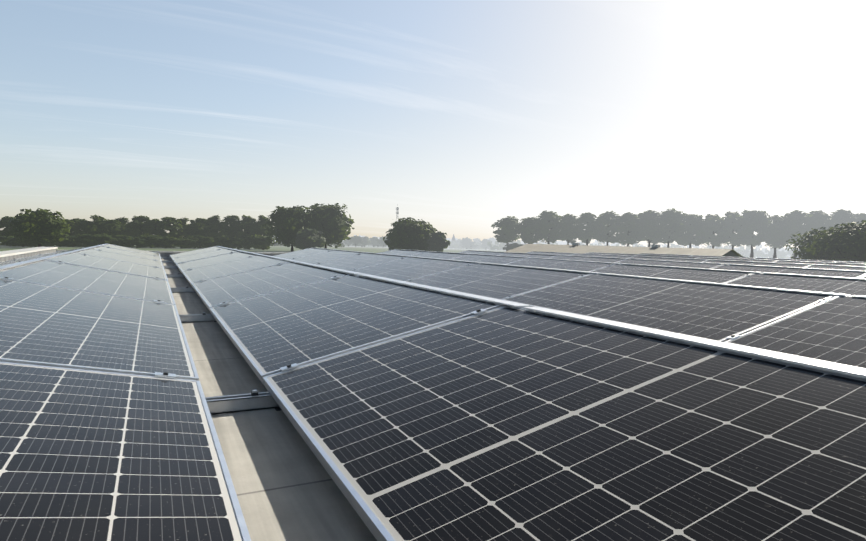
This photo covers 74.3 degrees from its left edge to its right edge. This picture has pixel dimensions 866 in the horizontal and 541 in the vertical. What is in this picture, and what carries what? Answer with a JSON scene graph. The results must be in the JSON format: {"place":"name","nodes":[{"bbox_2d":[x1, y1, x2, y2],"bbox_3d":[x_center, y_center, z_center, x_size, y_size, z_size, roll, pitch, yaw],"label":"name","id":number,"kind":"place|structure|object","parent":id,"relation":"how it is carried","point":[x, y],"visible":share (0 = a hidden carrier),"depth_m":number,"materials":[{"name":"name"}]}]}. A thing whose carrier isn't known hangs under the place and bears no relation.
{"place":"outdoors","nodes":[
{"label":"outdoors","id":0,"kind":"place"},
{"bbox_2d":[0,247,376,540],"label":"hall roof","id":1,"kind":"structure","parent":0,"point":[286,487],"depth_m":1.50,"materials":[{"name":"white"}]},
{"bbox_2d":[161,256,281,413],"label":"mounting rails","id":2,"kind":"object","parent":1,"relation":"on","point":[254,400],"visible":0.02,"depth_m":1.91,"materials":[{"name":"metal"}]},
{"bbox_2d":[0,260,175,304],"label":"solar panel","id":3,"kind":"object","parent":2,"relation":"on","point":[67,276],"visible":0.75,"depth_m":4.15,"materials":[{"name":"black glass"}]},
{"bbox_2d":[0,279,198,380],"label":"solar panel","id":4,"kind":"object","parent":2,"relation":"on","point":[44,325],"visible":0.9,"depth_m":2.23,"materials":[{"name":"black glass"}]},
{"bbox_2d":[44,253,167,279],"bbox_3d":[-3.527,-0.048,6.326,1.050,0.036,2.100,12,-2,-26],"label":"solar panel","id":5,"kind":"object","parent":2,"relation":"on","point":[78,259],"visible":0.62,"depth_m":6.11,"materials":[{"name":"black glass"}]},
{"bbox_2d":[73,249,163,267],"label":"solar panel","id":6,"kind":"object","parent":2,"relation":"on","point":[121,257],"visible":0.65,"depth_m":8.11,"materials":[{"name":"black glass"}]},
{"bbox_2d":[0,362,250,540],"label":"solar panel","id":7,"kind":"object","parent":2,"relation":"on","point":[88,455],"visible":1,"depth_m":1.05,"materials":[{"name":"black glass"}]},
{"bbox_2d":[90,246,161,260],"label":"solar panel","id":8,"kind":"object","parent":2,"relation":"on","point":[129,253],"visible":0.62,"depth_m":10.09,"materials":[{"name":"black glass"}]},
{"bbox_2d":[103,244,159,256],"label":"solar panel","id":9,"kind":"object","parent":2,"relation":"on","point":[131,249],"visible":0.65,"depth_m":11.97,"materials":[{"name":"black glass"}]},
{"bbox_2d":[170,246,224,258],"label":"solar panel","id":10,"kind":"object","parent":2,"relation":"on","point":[193,252],"visible":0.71,"depth_m":12.66,"materials":[{"name":"black glass"}]},
{"bbox_2d":[172,248,237,263],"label":"solar panel","id":11,"kind":"object","parent":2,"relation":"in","point":[201,255],"visible":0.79,"depth_m":10.69,"materials":[{"name":"black glass"}]},
{"bbox_2d":[176,251,256,272],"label":"solar panel","id":12,"kind":"object","parent":2,"relation":"on","point":[198,263],"visible":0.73,"depth_m":8.80,"materials":[{"name":"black glass"}]},
{"bbox_2d":[182,255,290,285],"bbox_3d":[-2.473,-0.030,7.011,1.050,0.035,2.100,-14,9,-25],"label":"solar panel","id":13,"kind":"object","parent":2,"relation":"on","point":[194,275],"visible":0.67,"depth_m":6.82,"materials":[{"name":"black glass"}]},
{"bbox_2d":[191,262,350,310],"bbox_3d":[-1.539,0.094,5.108,1.050,0.036,2.100,-14,9,-25],"label":"solar panel","id":14,"kind":"object","parent":2,"relation":"on","point":[213,292],"visible":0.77,"depth_m":4.84,"materials":[{"name":"black glass"}]},
{"bbox_2d":[274,248,331,259],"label":"solar panel","id":15,"kind":"object","parent":2,"relation":"on","point":[300,253],"visible":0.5,"depth_m":13.60,"materials":[{"name":"black glass"}]},
{"bbox_2d":[290,250,362,263],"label":"solar panel","id":16,"kind":"object","parent":2,"relation":"on","point":[325,256],"visible":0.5,"depth_m":11.67,"materials":[{"name":"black glass"}]},
{"bbox_2d":[209,274,504,384],"bbox_3d":[-0.608,0.218,3.204,1.050,0.037,2.100,-14,9,-25],"label":"solar panel","id":17,"kind":"object","parent":2,"relation":"on","point":[270,334],"visible":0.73,"depth_m":2.78,"materials":[{"name":"black glass"}]},
{"bbox_2d":[316,253,407,270],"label":"solar panel","id":18,"kind":"object","parent":2,"relation":"on","point":[350,263],"visible":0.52,"depth_m":9.76,"materials":[{"name":"black glass"}]},
{"bbox_2d":[380,249,426,255],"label":"solar panel","id":19,"kind":"object","parent":2,"relation":"on","point":[403,252],"visible":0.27,"depth_m":14.72,"materials":[{"name":"black glass"}]},
{"bbox_2d":[351,257,475,280],"bbox_3d":[-0.356,-0.029,7.971,1.050,0.039,2.100,-14,9,-25],"label":"solar panel","id":20,"kind":"object","parent":2,"relation":"on","point":[405,269],"visible":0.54,"depth_m":7.81,"materials":[{"name":"black glass"}]},
{"bbox_2d":[0,246,865,378],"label":"panel clamps","id":21,"kind":"object","parent":2,"relation":"attached to","point":[282,369],"visible":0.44,"depth_m":3.27,"materials":[{"name":"metal"}]},
{"bbox_2d":[0,244,865,377],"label":"aluminium solar panel frame","id":22,"kind":"object","parent":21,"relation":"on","point":[843,369],"visible":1,"depth_m":2.48,"materials":[{"name":"metal"}]},
{"bbox_2d":[410,251,468,258],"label":"solar panel","id":23,"kind":"object","parent":2,"relation":"on","point":[439,255],"visible":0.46,"depth_m":12.79,"materials":[{"name":"black glass"}]},
{"bbox_2d":[459,250,506,254],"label":"solar panel","id":24,"kind":"object","parent":2,"relation":"on","point":[483,252],"visible":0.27,"depth_m":15.81,"materials":[{"name":"black glass"}]},
{"bbox_2d":[450,254,526,263],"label":"solar panel","id":25,"kind":"object","parent":2,"relation":"on","point":[490,259],"visible":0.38,"depth_m":10.89,"materials":[{"name":"black glass"}]},
{"bbox_2d":[405,263,592,299],"bbox_3d":[0.574,0.095,6.070,1.050,0.036,2.100,-14,9,-25],"label":"solar panel","id":26,"kind":"object","parent":2,"relation":"on","point":[499,282],"visible":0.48,"depth_m":5.85,"materials":[{"name":"black glass"}]},
{"bbox_2d":[500,253,557,257],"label":"solar panel","id":27,"kind":"object","parent":2,"relation":"on","point":[527,255],"visible":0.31,"depth_m":13.88,"materials":[{"name":"black glass"}]},
{"bbox_2d":[507,258,615,271],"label":"solar panel","id":28,"kind":"object","parent":2,"relation":"on","point":[565,264],"visible":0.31,"depth_m":8.94,"materials":[{"name":"black glass"}]},
{"bbox_2d":[263,305,865,540],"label":"solar panel","id":29,"kind":"object","parent":2,"relation":"on","point":[507,423],"visible":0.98,"depth_m":1.18,"materials":[{"name":"black glass"}]},
{"bbox_2d":[547,255,625,262],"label":"solar panel","id":30,"kind":"object","parent":2,"relation":"on","point":[597,259],"visible":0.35,"depth_m":11.95,"materials":[{"name":"black glass"}]},
{"bbox_2d":[570,254,633,257],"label":"solar panel","id":31,"kind":"object","parent":2,"relation":"on","point":[608,256],"visible":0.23,"depth_m":14.92,"materials":[{"name":"black glass"}]},
{"bbox_2d":[627,256,707,261],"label":"solar panel","id":32,"kind":"object","parent":2,"relation":"on","point":[671,259],"visible":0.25,"depth_m":12.99,"materials":[{"name":"black glass"}]},
{"bbox_2d":[503,273,835,341],"bbox_3d":[1.507,0.216,4.166,1.050,0.037,2.100,-14,9,-25],"label":"solar panel","id":33,"kind":"object","parent":2,"relation":"on","point":[717,312],"visible":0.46,"depth_m":3.84,"materials":[{"name":"black glass"}]},
{"bbox_2d":[615,259,723,268],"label":"solar panel","id":34,"kind":"object","parent":2,"relation":"on","point":[674,264],"visible":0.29,"depth_m":10.03,"materials":[{"name":"black glass"}]},
{"bbox_2d":[590,264,754,282],"bbox_3d":[2.662,0.093,7.091,1.050,0.036,2.100,-14,9,-25],"label":"solar panel","id":35,"kind":"object","parent":2,"relation":"on","point":[707,275],"visible":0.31,"depth_m":7.01,"materials":[{"name":"black glass"}]},
{"bbox_2d":[696,257,776,261],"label":"solar panel","id":36,"kind":"object","parent":2,"relation":"on","point":[737,259],"visible":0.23,"depth_m":14.01,"materials":[{"name":"black glass"}]},
{"bbox_2d":[703,260,809,267],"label":"solar panel","id":37,"kind":"object","parent":2,"relation":"on","point":[760,263],"visible":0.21,"depth_m":11.09,"materials":[{"name":"black glass"}]},
{"bbox_2d":[712,264,865,277],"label":"solar panel","id":38,"kind":"object","parent":2,"relation":"on","point":[831,273],"visible":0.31,"depth_m":8.10,"materials":[{"name":"black glass"}]},
{"bbox_2d":[724,273,865,295],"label":"solar panel","id":39,"kind":"object","parent":2,"relation":"on","point":[851,287],"visible":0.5,"depth_m":5.61,"materials":[{"name":"black glass"}]},
{"bbox_2d":[725,295,865,368],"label":"solar panel","id":40,"kind":"object","parent":2,"relation":"on","point":[832,330],"visible":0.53,"depth_m":2.91,"materials":[{"name":"black glass"}]},
{"bbox_2d":[755,258,836,261],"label":"solar panel","id":41,"kind":"object","parent":2,"relation":"on","point":[795,260],"visible":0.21,"depth_m":15.12,"materials":[{"name":"black glass"}]},
{"bbox_2d":[775,261,865,266],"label":"solar panel","id":42,"kind":"object","parent":2,"relation":"on","point":[840,264],"visible":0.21,"depth_m":12.24,"materials":[{"name":"black glass"}]},
{"bbox_2d":[804,265,865,270],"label":"solar panel","id":43,"kind":"object","parent":2,"relation":"on","point":[843,268],"visible":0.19,"depth_m":9.79,"materials":[{"name":"black glass"}]},
{"bbox_2d":[0,242,792,258],"bbox_3d":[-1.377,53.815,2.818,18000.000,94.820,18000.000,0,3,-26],"label":"ground","id":44,"kind":"structure","parent":0,"point":[286,249],"depth_m":287.30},
{"bbox_2d":[0,216,15,242],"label":"tree","id":45,"kind":"object","parent":44,"relation":"on","point":[4,220],"visible":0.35,"depth_m":238.91,"materials":[{"name":"green plant"}]},
{"bbox_2d":[1,237,33,246],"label":"bush","id":46,"kind":"object","parent":44,"relation":"on","point":[18,243],"visible":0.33,"depth_m":224.73,"materials":[{"name":"green plant"}]},
{"bbox_2d":[4,208,70,246],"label":"tree","id":47,"kind":"object","parent":44,"relation":"on","point":[40,227],"visible":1,"depth_m":212.17,"materials":[{"name":"green plant"}]},
{"bbox_2d":[47,234,73,246],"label":"bush","id":48,"kind":"object","parent":44,"relation":"on","point":[60,243],"visible":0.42,"depth_m":236.03,"materials":[{"name":"green plant"}]},
{"bbox_2d":[63,219,79,235],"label":"tree","id":49,"kind":"object","parent":44,"relation":"on","point":[72,225],"visible":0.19,"depth_m":247.16,"materials":[{"name":"green plant"}]},
{"bbox_2d":[61,236,89,246],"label":"bush","id":50,"kind":"object","parent":44,"relation":"on","point":[76,241],"visible":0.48,"depth_m":238.89,"materials":[{"name":"green plant"}]},
{"bbox_2d":[71,218,86,234],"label":"tree","id":51,"kind":"object","parent":44,"relation":"on","point":[78,221],"visible":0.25,"depth_m":251.94,"materials":[{"name":"green plant"}]},
{"bbox_2d":[69,234,101,246],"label":"bush","id":52,"kind":"object","parent":44,"relation":"on","point":[85,244],"visible":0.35,"depth_m":242.12,"materials":[{"name":"green plant"}]},
{"bbox_2d":[80,215,109,234],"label":"tree","id":53,"kind":"object","parent":44,"relation":"on","point":[91,227],"visible":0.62,"depth_m":251.60,"materials":[{"name":"green plant"}]},
{"bbox_2d":[78,233,118,245],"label":"bush","id":54,"kind":"object","parent":44,"relation":"on","point":[99,238],"visible":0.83,"depth_m":243.12,"materials":[{"name":"green plant"}]},
{"bbox_2d":[99,219,126,236],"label":"tree","id":55,"kind":"object","parent":44,"relation":"on","point":[114,227],"visible":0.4,"depth_m":255.64,"materials":[{"name":"green plant"}]},
{"bbox_2d":[114,217,133,236],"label":"tree","id":56,"kind":"object","parent":44,"relation":"on","point":[123,220],"visible":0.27,"depth_m":264.62,"materials":[{"name":"green plant"}]},
{"bbox_2d":[121,237,154,247],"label":"bush","id":57,"kind":"object","parent":44,"relation":"on","point":[132,241],"visible":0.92,"depth_m":247.54,"materials":[{"name":"green plant"}]},
{"bbox_2d":[125,215,153,237],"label":"tree","id":58,"kind":"object","parent":44,"relation":"on","point":[137,222],"visible":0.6,"depth_m":265.86,"materials":[{"name":"green plant"}]},
{"bbox_2d":[135,234,164,247],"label":"bush","id":59,"kind":"object","parent":44,"relation":"on","point":[153,239],"visible":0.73,"depth_m":251.34,"materials":[{"name":"green plant"}]},
{"bbox_2d":[140,219,164,236],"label":"tree","id":60,"kind":"object","parent":44,"relation":"on","point":[153,228],"visible":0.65,"depth_m":266.81,"materials":[{"name":"green plant"}]},
{"bbox_2d":[155,235,175,247],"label":"bush","id":61,"kind":"object","parent":44,"relation":"on","point":[165,242],"visible":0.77,"depth_m":256.31,"materials":[{"name":"green plant"}]},
{"bbox_2d":[156,216,183,247],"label":"tree","id":62,"kind":"object","parent":44,"relation":"on","point":[165,223],"visible":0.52,"depth_m":264.28,"materials":[{"name":"green plant"}]},
{"bbox_2d":[165,237,196,248],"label":"bush","id":63,"kind":"object","parent":44,"relation":"on","point":[181,242],"visible":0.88,"depth_m":256.76,"materials":[{"name":"green plant"}]},
{"bbox_2d":[177,218,193,238],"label":"tree","id":64,"kind":"object","parent":44,"relation":"on","point":[185,227],"visible":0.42,"depth_m":274.06,"materials":[{"name":"green plant"}]},
{"bbox_2d":[182,234,204,247],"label":"bush","id":65,"kind":"object","parent":44,"relation":"on","point":[195,237],"visible":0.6,"depth_m":264.08,"materials":[{"name":"green plant"}]},
{"bbox_2d":[186,218,211,247],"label":"tree","id":66,"kind":"object","parent":44,"relation":"on","point":[201,226],"visible":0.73,"depth_m":273.94,"materials":[{"name":"green plant"}]},
{"bbox_2d":[195,237,220,248],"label":"bush","id":67,"kind":"object","parent":44,"relation":"on","point":[208,241],"visible":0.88,"depth_m":263.69,"materials":[{"name":"green plant"}]},
{"bbox_2d":[206,215,223,245],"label":"tree","id":68,"kind":"object","parent":44,"relation":"on","point":[215,223],"visible":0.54,"depth_m":278.83,"materials":[{"name":"green plant"}]},
{"bbox_2d":[212,235,231,247],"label":"bush","id":69,"kind":"object","parent":44,"relation":"on","point":[223,241],"visible":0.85,"depth_m":267.19,"materials":[{"name":"green plant"}]},
{"bbox_2d":[218,215,243,237],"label":"tree","id":70,"kind":"object","parent":44,"relation":"on","point":[233,222],"visible":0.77,"depth_m":279.46,"materials":[{"name":"green plant"}]},
{"bbox_2d":[226,236,249,248],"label":"bush","id":71,"kind":"object","parent":44,"relation":"on","point":[237,243],"visible":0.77,"depth_m":270.03,"materials":[{"name":"green plant"}]},
{"bbox_2d":[237,215,260,236],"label":"tree","id":72,"kind":"object","parent":44,"relation":"on","point":[247,223],"visible":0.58,"depth_m":279.71,"materials":[{"name":"green plant"}]},
{"bbox_2d":[249,215,274,248],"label":"tree","id":73,"kind":"object","parent":44,"relation":"on","point":[259,228],"visible":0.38,"depth_m":279.72,"materials":[{"name":"green plant"}]},
{"bbox_2d":[249,234,276,249],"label":"bush","id":74,"kind":"object","parent":44,"relation":"on","point":[262,242],"visible":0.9,"depth_m":266.94,"materials":[{"name":"green plant"}]},
{"bbox_2d":[261,205,316,251],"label":"tree","id":75,"kind":"object","parent":44,"relation":"on","point":[285,224],"visible":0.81,"depth_m":248.08,"materials":[{"name":"green plant"}]},
{"bbox_2d":[295,228,325,249],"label":"bush","id":76,"kind":"object","parent":44,"relation":"on","point":[308,238],"visible":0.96,"depth_m":240.74,"materials":[{"name":"green plant"}]},
{"bbox_2d":[306,203,354,248],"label":"tree","id":77,"kind":"object","parent":44,"relation":"on","point":[333,223],"visible":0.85,"depth_m":256.65,"materials":[{"name":"green plant"}]},
{"bbox_2d":[349,235,362,246],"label":"tree","id":78,"kind":"object","parent":44,"relation":"on","point":[356,240],"visible":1,"depth_m":663.08,"materials":[{"name":"green plant"}]},
{"bbox_2d":[383,217,430,250],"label":"tree","id":79,"kind":"object","parent":44,"relation":"on","point":[406,234],"visible":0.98,"depth_m":224.33,"materials":[{"name":"green plant"}]},
{"bbox_2d":[342,239,506,249],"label":"treeline","id":80,"kind":"object","parent":44,"relation":"on","point":[454,246],"visible":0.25,"depth_m":991.59,"materials":[{"name":"green plant"}]},
{"bbox_2d":[420,224,437,250],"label":"tree","id":81,"kind":"object","parent":44,"relation":"on","point":[432,228],"visible":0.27,"depth_m":232.98,"materials":[{"name":"green plant"}]},
{"bbox_2d":[426,231,449,251],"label":"bush","id":82,"kind":"object","parent":44,"relation":"on","point":[440,243],"visible":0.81,"depth_m":227.35,"materials":[{"name":"green plant"}]},
{"bbox_2d":[272,235,619,245],"bbox_3d":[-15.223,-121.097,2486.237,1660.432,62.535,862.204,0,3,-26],"label":"treeline","id":83,"kind":"object","parent":44,"relation":"on","point":[594,243],"depth_m":2504.58,"materials":[{"name":"green plant"}]},
{"bbox_2d":[491,216,523,250],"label":"tree","id":84,"kind":"object","parent":44,"relation":"on","point":[510,230],"visible":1,"depth_m":347.00,"materials":[{"name":"green plant"}]},
{"bbox_2d":[520,217,541,243],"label":"tree","id":85,"kind":"object","parent":44,"relation":"on","point":[530,226],"visible":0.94,"depth_m":342.74,"materials":[{"name":"green plant"}]},
{"bbox_2d":[536,210,563,243],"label":"tree","id":86,"kind":"object","parent":44,"relation":"on","point":[548,220],"visible":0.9,"depth_m":342.73,"materials":[{"name":"green plant"}]},
{"bbox_2d":[558,214,581,244],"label":"tree","id":87,"kind":"object","parent":44,"relation":"on","point":[569,230],"visible":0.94,"depth_m":346.24,"materials":[{"name":"green plant"}]},
{"bbox_2d":[574,212,603,244],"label":"tree","id":88,"kind":"object","parent":44,"relation":"on","point":[589,226],"visible":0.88,"depth_m":347.87,"materials":[{"name":"green plant"}]},
{"bbox_2d":[594,210,620,245],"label":"tree","id":89,"kind":"object","parent":44,"relation":"on","point":[607,218],"visible":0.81,"depth_m":344.68,"materials":[{"name":"green plant"}]},
{"bbox_2d":[613,212,644,245],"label":"tree","id":90,"kind":"object","parent":44,"relation":"on","point":[629,228],"visible":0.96,"depth_m":342.31,"materials":[{"name":"green plant"}]},
{"bbox_2d":[487,240,805,258],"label":"treeline","id":91,"kind":"object","parent":44,"relation":"on","point":[746,252],"visible":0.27,"depth_m":710.52,"materials":[{"name":"green plant"}]},
{"bbox_2d":[635,210,664,246],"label":"tree","id":92,"kind":"object","parent":44,"relation":"on","point":[652,229],"visible":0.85,"depth_m":341.78,"materials":[{"name":"green plant"}]},
{"bbox_2d":[654,208,689,247],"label":"tree","id":93,"kind":"object","parent":44,"relation":"on","point":[673,223],"visible":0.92,"depth_m":341.41,"materials":[{"name":"green plant"}]},
{"bbox_2d":[676,213,710,247],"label":"tree","id":94,"kind":"object","parent":44,"relation":"on","point":[694,223],"visible":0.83,"depth_m":344.07,"materials":[{"name":"green plant"}]},
{"bbox_2d":[630,242,798,256],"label":"treeline","id":95,"kind":"object","parent":44,"relation":"on","point":[757,247],"visible":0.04,"depth_m":1233.59,"materials":[{"name":"green plant"}]},
{"bbox_2d":[700,214,729,248],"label":"tree","id":96,"kind":"object","parent":44,"relation":"on","point":[717,226],"visible":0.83,"depth_m":342.94,"materials":[{"name":"green plant"}]},
{"bbox_2d":[721,211,748,249],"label":"tree","id":97,"kind":"object","parent":44,"relation":"on","point":[735,221],"visible":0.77,"depth_m":344.49,"materials":[{"name":"green plant"}]},
{"bbox_2d":[740,210,775,256],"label":"tree","id":98,"kind":"object","parent":44,"relation":"on","point":[755,220],"visible":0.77,"depth_m":341.86,"materials":[{"name":"green plant"}]},
{"bbox_2d":[755,215,792,257],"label":"tree","id":99,"kind":"object","parent":44,"relation":"on","point":[779,227],"visible":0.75,"depth_m":339.22,"materials":[{"name":"green plant"}]},
{"bbox_2d":[784,210,813,257],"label":"tree","id":100,"kind":"object","parent":44,"relation":"on","point":[796,220],"visible":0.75,"depth_m":337.61,"materials":[{"name":"green plant"}]},
{"bbox_2d":[783,228,844,259],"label":"bush","id":101,"kind":"object","parent":44,"relation":"on","point":[800,254],"visible":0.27,"depth_m":140.37,"materials":[{"name":"green plant"}]},
{"bbox_2d":[804,210,836,243],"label":"tree","id":102,"kind":"object","parent":44,"relation":"on","point":[819,219],"visible":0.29,"depth_m":339.54,"materials":[{"name":"green plant"}]},
{"bbox_2d":[801,221,865,261],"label":"bush","id":103,"kind":"object","parent":44,"relation":"on","point":[853,247],"visible":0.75,"depth_m":125.30,"materials":[{"name":"green plant"}]},
{"bbox_2d":[830,209,856,231],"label":"tree","id":104,"kind":"object","parent":44,"relation":"on","point":[840,216],"visible":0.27,"depth_m":342.17,"materials":[{"name":"green plant"}]},
{"bbox_2d":[847,213,865,223],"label":"tree","id":105,"kind":"object","parent":44,"relation":"on","point":[859,217],"visible":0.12,"depth_m":339.29,"materials":[{"name":"green plant"}]},
{"bbox_2d":[0,0,865,249],"label":"sky","id":106,"kind":"structure","parent":0,"point":[464,116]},
{"bbox_2d":[506,243,742,256],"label":"roof","id":107,"kind":"structure","parent":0,"point":[584,249],"depth_m":108.29,"materials":[{"name":"beige metal"}]},
{"bbox_2d":[636,255,698,258],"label":"solar panel","id":108,"kind":"object","parent":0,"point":[667,256],"visible":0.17,"depth_m":15.91,"materials":[{"name":"black glass"}]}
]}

